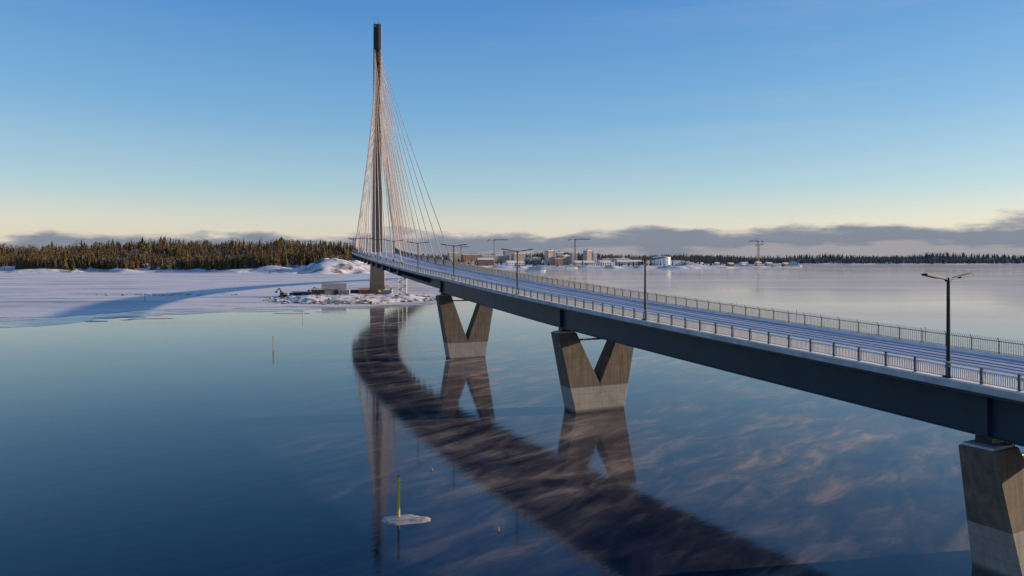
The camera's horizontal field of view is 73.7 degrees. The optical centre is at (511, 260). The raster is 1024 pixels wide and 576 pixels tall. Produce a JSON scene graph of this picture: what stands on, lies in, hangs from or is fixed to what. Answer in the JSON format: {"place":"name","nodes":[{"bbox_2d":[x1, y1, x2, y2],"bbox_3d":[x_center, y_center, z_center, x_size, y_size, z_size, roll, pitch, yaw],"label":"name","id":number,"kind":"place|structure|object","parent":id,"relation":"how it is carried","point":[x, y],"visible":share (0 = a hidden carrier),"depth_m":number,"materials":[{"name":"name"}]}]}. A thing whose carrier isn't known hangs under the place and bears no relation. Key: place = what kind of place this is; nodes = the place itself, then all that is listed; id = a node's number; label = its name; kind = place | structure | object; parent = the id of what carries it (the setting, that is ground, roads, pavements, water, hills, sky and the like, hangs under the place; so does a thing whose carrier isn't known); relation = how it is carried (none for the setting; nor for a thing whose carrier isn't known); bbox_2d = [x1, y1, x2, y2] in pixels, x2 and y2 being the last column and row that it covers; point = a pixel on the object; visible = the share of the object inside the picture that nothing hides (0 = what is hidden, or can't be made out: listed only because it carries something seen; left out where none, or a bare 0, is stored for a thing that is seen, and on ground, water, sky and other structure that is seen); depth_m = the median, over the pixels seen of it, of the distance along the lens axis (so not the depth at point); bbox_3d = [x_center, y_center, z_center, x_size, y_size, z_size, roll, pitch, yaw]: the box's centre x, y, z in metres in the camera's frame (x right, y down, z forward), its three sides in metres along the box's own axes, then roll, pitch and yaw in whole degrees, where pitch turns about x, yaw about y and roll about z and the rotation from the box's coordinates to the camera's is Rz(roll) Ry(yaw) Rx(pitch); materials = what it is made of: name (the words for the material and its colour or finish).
{"place":"outdoors","nodes":[
{"label":"outdoors","id":0,"kind":"place"},
{"bbox_2d":[0,247,388,273],"bbox_3d":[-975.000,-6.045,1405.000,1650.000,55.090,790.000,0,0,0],"label":"forested shore hill","id":1,"kind":"structure","parent":0,"point":[330,266],"depth_m":1123.78,"materials":[{"name":"snow"},{"name":"foliage"}]},
{"bbox_2d":[0,236,357,269],"bbox_3d":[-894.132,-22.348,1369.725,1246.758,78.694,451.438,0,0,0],"label":"forest","id":2,"kind":"object","parent":1,"relation":"on","point":[84,257],"visible":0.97,"depth_m":1270.58,"materials":[{"name":"green plant"}]},
{"bbox_2d":[0,268,520,316],"bbox_3d":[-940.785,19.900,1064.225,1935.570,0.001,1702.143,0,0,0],"label":"snow covered ice","id":3,"kind":"structure","parent":0,"point":[62,294],"depth_m":453.92,"materials":[{"name":"white snow"}]},
{"bbox_2d":[0,264,1023,575],"bbox_3d":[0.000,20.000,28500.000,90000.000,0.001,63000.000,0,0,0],"label":"water","id":4,"kind":"structure","parent":0,"point":[250,444],"depth_m":71.89,"materials":[{"name":"blue liquid"}]},
{"bbox_2d":[87,293,435,304],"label":"shoreline rocks","id":5,"kind":"object","parent":4,"relation":"in","point":[324,303],"visible":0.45,"depth_m":336.18,"materials":[{"name":"grey stone"}]},
{"bbox_2d":[0,268,526,327],"bbox_3d":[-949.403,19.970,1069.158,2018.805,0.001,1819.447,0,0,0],"label":"thin ice edge","id":6,"kind":"object","parent":4,"relation":"on","point":[39,321],"visible":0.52,"depth_m":257.57,"materials":[{"name":"white ice"}]},
{"bbox_2d":[0,308,368,321],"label":"drifting ice floes","id":7,"kind":"object","parent":6,"relation":"on","point":[12,318],"visible":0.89,"depth_m":257.11,"materials":[{"name":"white ice"}]},
{"bbox_2d":[273,293,431,303],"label":"pylon islet","id":8,"kind":"object","parent":4,"relation":"in","point":[352,297],"visible":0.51,"depth_m":333.88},
{"bbox_2d":[275,288,287,296],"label":"excavator","id":9,"kind":"object","parent":8,"relation":"on","point":[282,294],"visible":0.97,"depth_m":372.51,"materials":[{"name":"metal"}]},
{"bbox_2d":[289,292,301,295],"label":"shipping container","id":10,"kind":"object","parent":8,"relation":"on","point":[295,293],"visible":0.56,"depth_m":367.76,"materials":[{"name":"metal"}]},
{"bbox_2d":[300,291,311,294],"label":"shipping container","id":11,"kind":"object","parent":8,"relation":"on","point":[307,292],"visible":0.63,"depth_m":373.16,"materials":[{"name":"metal"}]},
{"bbox_2d":[312,289,323,293],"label":"shipping container","id":12,"kind":"object","parent":8,"relation":"on","point":[317,291],"visible":1,"depth_m":364.79,"materials":[{"name":"metal"}]},
{"bbox_2d":[321,283,345,294],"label":"storage tent","id":13,"kind":"object","parent":8,"relation":"on","point":[331,288],"visible":0.75,"depth_m":368.78,"materials":[{"name":"fabric"}]},
{"bbox_2d":[338,290,349,294],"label":"shipping container","id":14,"kind":"object","parent":8,"relation":"on","point":[344,292],"visible":0.94,"depth_m":364.80,"materials":[{"name":"metal"}]},
{"bbox_2d":[350,289,357,293],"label":"shipping container","id":15,"kind":"object","parent":8,"relation":"on","point":[355,291],"visible":0.45,"depth_m":382.82,"materials":[{"name":"metal"}]},
{"bbox_2d":[358,289,369,293],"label":"shipping container","id":16,"kind":"object","parent":8,"relation":"on","point":[363,291],"visible":0.92,"depth_m":376.81,"materials":[{"name":"metal"}]},
{"bbox_2d":[376,285,391,293],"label":"excavator","id":17,"kind":"object","parent":8,"relation":"on","point":[378,292],"visible":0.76,"depth_m":380.42,"materials":[{"name":"metal"}]},
{"bbox_2d":[381,290,392,294],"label":"shipping container","id":18,"kind":"object","parent":8,"relation":"on","point":[383,292],"visible":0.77,"depth_m":370.87,"materials":[{"name":"metal"}]},
{"bbox_2d":[398,276,406,293],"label":"scaffold stair tower","id":19,"kind":"structure","parent":8,"relation":"on","point":[402,289],"depth_m":385.95,"materials":[{"name":"grey metal"}]},
{"bbox_2d":[397,475,400,516],"bbox_3d":[-8.800,18.840,53.000,0.273,4.320,0.287,0,0,0],"label":"yellow channel marker","id":20,"kind":"object","parent":4,"relation":"in","point":[398,494],"visible":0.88,"depth_m":52.94,"materials":[{"name":"paint"}]},
{"bbox_2d":[381,514,430,525],"bbox_3d":[-8.162,20.028,52.722,3.803,0.344,2.085,0,0,-16],"label":"ice floe","id":21,"kind":"object","parent":4,"relation":"on","point":[406,519],"visible":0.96,"depth_m":52.40,"materials":[{"name":"white ice"}]},
{"bbox_2d":[527,264,545,271],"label":"passenger ferry","id":22,"kind":"object","parent":4,"relation":"on","point":[537,268],"visible":0.98,"depth_m":1226.39,"materials":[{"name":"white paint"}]},
{"bbox_2d":[565,264,577,268],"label":"moored boat","id":23,"kind":"object","parent":4,"relation":"on","point":[571,266],"visible":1,"depth_m":1716.75,"materials":[{"name":"white paint"}]},
{"bbox_2d":[457,260,735,267],"bbox_3d":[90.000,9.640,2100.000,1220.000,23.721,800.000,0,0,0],"label":"harbour headland","id":24,"kind":"structure","parent":4,"relation":"in","point":[683,264],"depth_m":1824.65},
{"bbox_2d":[447,253,460,260],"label":"walls","id":25,"kind":"structure","parent":24,"relation":"on","point":[449,257],"depth_m":2172.01,"materials":[{"name":"grey concrete"}]},
{"bbox_2d":[461,255,478,261],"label":"walls","id":26,"kind":"structure","parent":24,"relation":"on","point":[469,260],"depth_m":2139.12,"materials":[{"name":"brick"}]},
{"bbox_2d":[463,255,479,258],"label":"windows","id":27,"kind":"structure","parent":26,"relation":"attached to","point":[470,256],"depth_m":2140.69,"materials":[{"name":"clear glass"}]},
{"bbox_2d":[477,258,493,265],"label":"brick warehouse","id":28,"kind":"structure","parent":24,"relation":"on","point":[481,262],"depth_m":1842.04,"materials":[{"name":"brown brick"}]},
{"bbox_2d":[479,260,493,265],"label":"windows","id":29,"kind":"structure","parent":28,"relation":"in","point":[479,260],"depth_m":1840.48,"materials":[{"name":"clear glass"}]},
{"bbox_2d":[481,255,508,262],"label":"walls","id":30,"kind":"structure","parent":24,"relation":"on","point":[496,256],"depth_m":2094.74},
{"bbox_2d":[487,238,507,263],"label":"tower crane","id":31,"kind":"object","parent":24,"relation":"on","point":[494,247],"visible":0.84,"depth_m":2058.08,"materials":[{"name":"paint"}]},
{"bbox_2d":[503,251,514,260],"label":"walls","id":32,"kind":"structure","parent":24,"relation":"on","point":[507,253],"depth_m":2191.96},
{"bbox_2d":[505,261,524,265],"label":"warehouse","id":33,"kind":"structure","parent":24,"relation":"on","point":[509,263],"depth_m":1890.59,"materials":[{"name":"white paint"}]},
{"bbox_2d":[512,254,524,260],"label":"walls","id":34,"kind":"structure","parent":24,"relation":"on","point":[520,258],"depth_m":2112.06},
{"bbox_2d":[525,258,540,264],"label":"walls","id":35,"kind":"structure","parent":24,"relation":"on","point":[537,261],"depth_m":2042.30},
{"bbox_2d":[545,251,555,264],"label":"walls","id":36,"kind":"structure","parent":24,"relation":"on","point":[547,256],"depth_m":1990.27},
{"bbox_2d":[553,259,562,265],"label":"walls","id":37,"kind":"structure","parent":24,"relation":"on","point":[554,262],"depth_m":1904.49,"materials":[{"name":"brick"}]},
{"bbox_2d":[560,256,569,264],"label":"walls","id":38,"kind":"structure","parent":24,"relation":"on","point":[565,260],"depth_m":2020.69,"materials":[{"name":"grey concrete"}]},
{"bbox_2d":[569,253,576,263],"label":"walls","id":39,"kind":"structure","parent":24,"relation":"on","point":[571,256],"depth_m":2051.47,"materials":[{"name":"grey concrete"}]},
{"bbox_2d":[568,236,589,260],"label":"tower crane","id":40,"kind":"object","parent":24,"relation":"on","point":[575,246],"visible":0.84,"depth_m":2011.06,"materials":[{"name":"paint"}]},
{"bbox_2d":[573,261,594,265],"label":"warehouse","id":41,"kind":"structure","parent":24,"relation":"on","point":[576,263],"depth_m":1891.65,"materials":[{"name":"white paint"}]},
{"bbox_2d":[583,251,591,260],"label":"walls","id":42,"kind":"structure","parent":24,"relation":"on","point":[585,258],"depth_m":2004.20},
{"bbox_2d":[592,252,596,263],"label":"walls","id":43,"kind":"structure","parent":24,"relation":"on","point":[594,254],"depth_m":2031.67,"materials":[{"name":"grey concrete"}]},
{"bbox_2d":[598,260,611,264],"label":"warehouse","id":44,"kind":"structure","parent":24,"relation":"on","point":[607,262],"depth_m":1923.32,"materials":[{"name":"white paint"}]},
{"bbox_2d":[433,256,789,266],"bbox_3d":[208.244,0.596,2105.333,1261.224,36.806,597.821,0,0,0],"label":"harbour trees","id":45,"kind":"object","parent":24,"relation":"on","point":[650,263],"visible":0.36,"depth_m":2020.72,"materials":[{"name":"green plant"}]},
{"bbox_2d":[612,258,630,261],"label":"walls","id":46,"kind":"structure","parent":24,"relation":"on","point":[613,259],"depth_m":2140.49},
{"bbox_2d":[615,260,634,265],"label":"warehouse","id":47,"kind":"structure","parent":24,"relation":"on","point":[624,262],"depth_m":1981.09,"materials":[{"name":"white paint"}]},
{"bbox_2d":[634,260,643,264],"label":"warehouse","id":48,"kind":"structure","parent":24,"relation":"on","point":[636,262],"depth_m":2021.29,"materials":[{"name":"brick"}]},
{"bbox_2d":[652,256,670,265],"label":"storage tank","id":49,"kind":"object","parent":24,"relation":"on","point":[666,261],"visible":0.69,"depth_m":1878.59,"materials":[{"name":"white metal"}]},
{"bbox_2d":[352,24,1023,575],"bbox_3d":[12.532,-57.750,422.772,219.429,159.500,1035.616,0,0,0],"label":"cable stayed bridge","id":50,"kind":"structure","parent":4,"relation":"in","point":[980,392],"depth_m":63.22,"materials":[{"name":"paint"}]},
{"bbox_2d":[407,241,426,267],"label":"street lamp","id":51,"kind":"object","parent":50,"relation":"on","point":[418,252],"visible":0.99,"depth_m":148.01,"materials":[{"name":"metal"}]},
{"bbox_2d":[441,244,466,279],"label":"street lamp","id":52,"kind":"object","parent":50,"relation":"on","point":[453,255],"visible":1,"depth_m":123.69,"materials":[{"name":"metal"}]},
{"bbox_2d":[501,249,532,293],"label":"street lamp","id":53,"kind":"object","parent":50,"relation":"on","point":[517,265],"visible":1,"depth_m":97.54,"materials":[{"name":"metal"}]},
{"bbox_2d":[624,256,665,319],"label":"street lamp","id":54,"kind":"object","parent":50,"relation":"on","point":[644,260],"visible":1,"depth_m":69.79,"materials":[{"name":"metal"}]},
{"bbox_2d":[921,273,973,377],"bbox_3d":[27.215,4.024,42.577,4.908,6.488,0.480,0,0,-27],"label":"street lamp","id":55,"kind":"object","parent":50,"relation":"on","point":[948,336],"visible":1,"depth_m":42.49,"materials":[{"name":"metal"}]},
{"bbox_2d":[730,265,810,267],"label":"skerry","id":56,"kind":"structure","parent":4,"relation":"in","point":[768,266],"depth_m":2013.84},
{"bbox_2d":[785,260,801,266],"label":"moored barge","id":57,"kind":"object","parent":4,"relation":"on","point":[793,264],"visible":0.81,"depth_m":2195.05,"materials":[{"name":"white paint"}]},
{"bbox_2d":[0,0,1023,257],"label":"sky","id":58,"kind":"structure","parent":0,"point":[888,128],"materials":[{"name":"blue"}]},
{"bbox_2d":[694,256,1023,264],"bbox_3d":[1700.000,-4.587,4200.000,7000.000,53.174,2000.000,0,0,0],"label":"shore","id":59,"kind":"structure","parent":0,"point":[829,262],"depth_m":3857.72,"materials":[{"name":"white snow"}]},
{"bbox_2d":[417,251,1023,263],"bbox_3d":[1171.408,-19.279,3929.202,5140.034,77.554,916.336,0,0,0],"label":"treeline","id":60,"kind":"object","parent":59,"relation":"on","point":[895,259],"visible":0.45,"depth_m":3927.03,"materials":[{"name":"green plant"}]}
]}

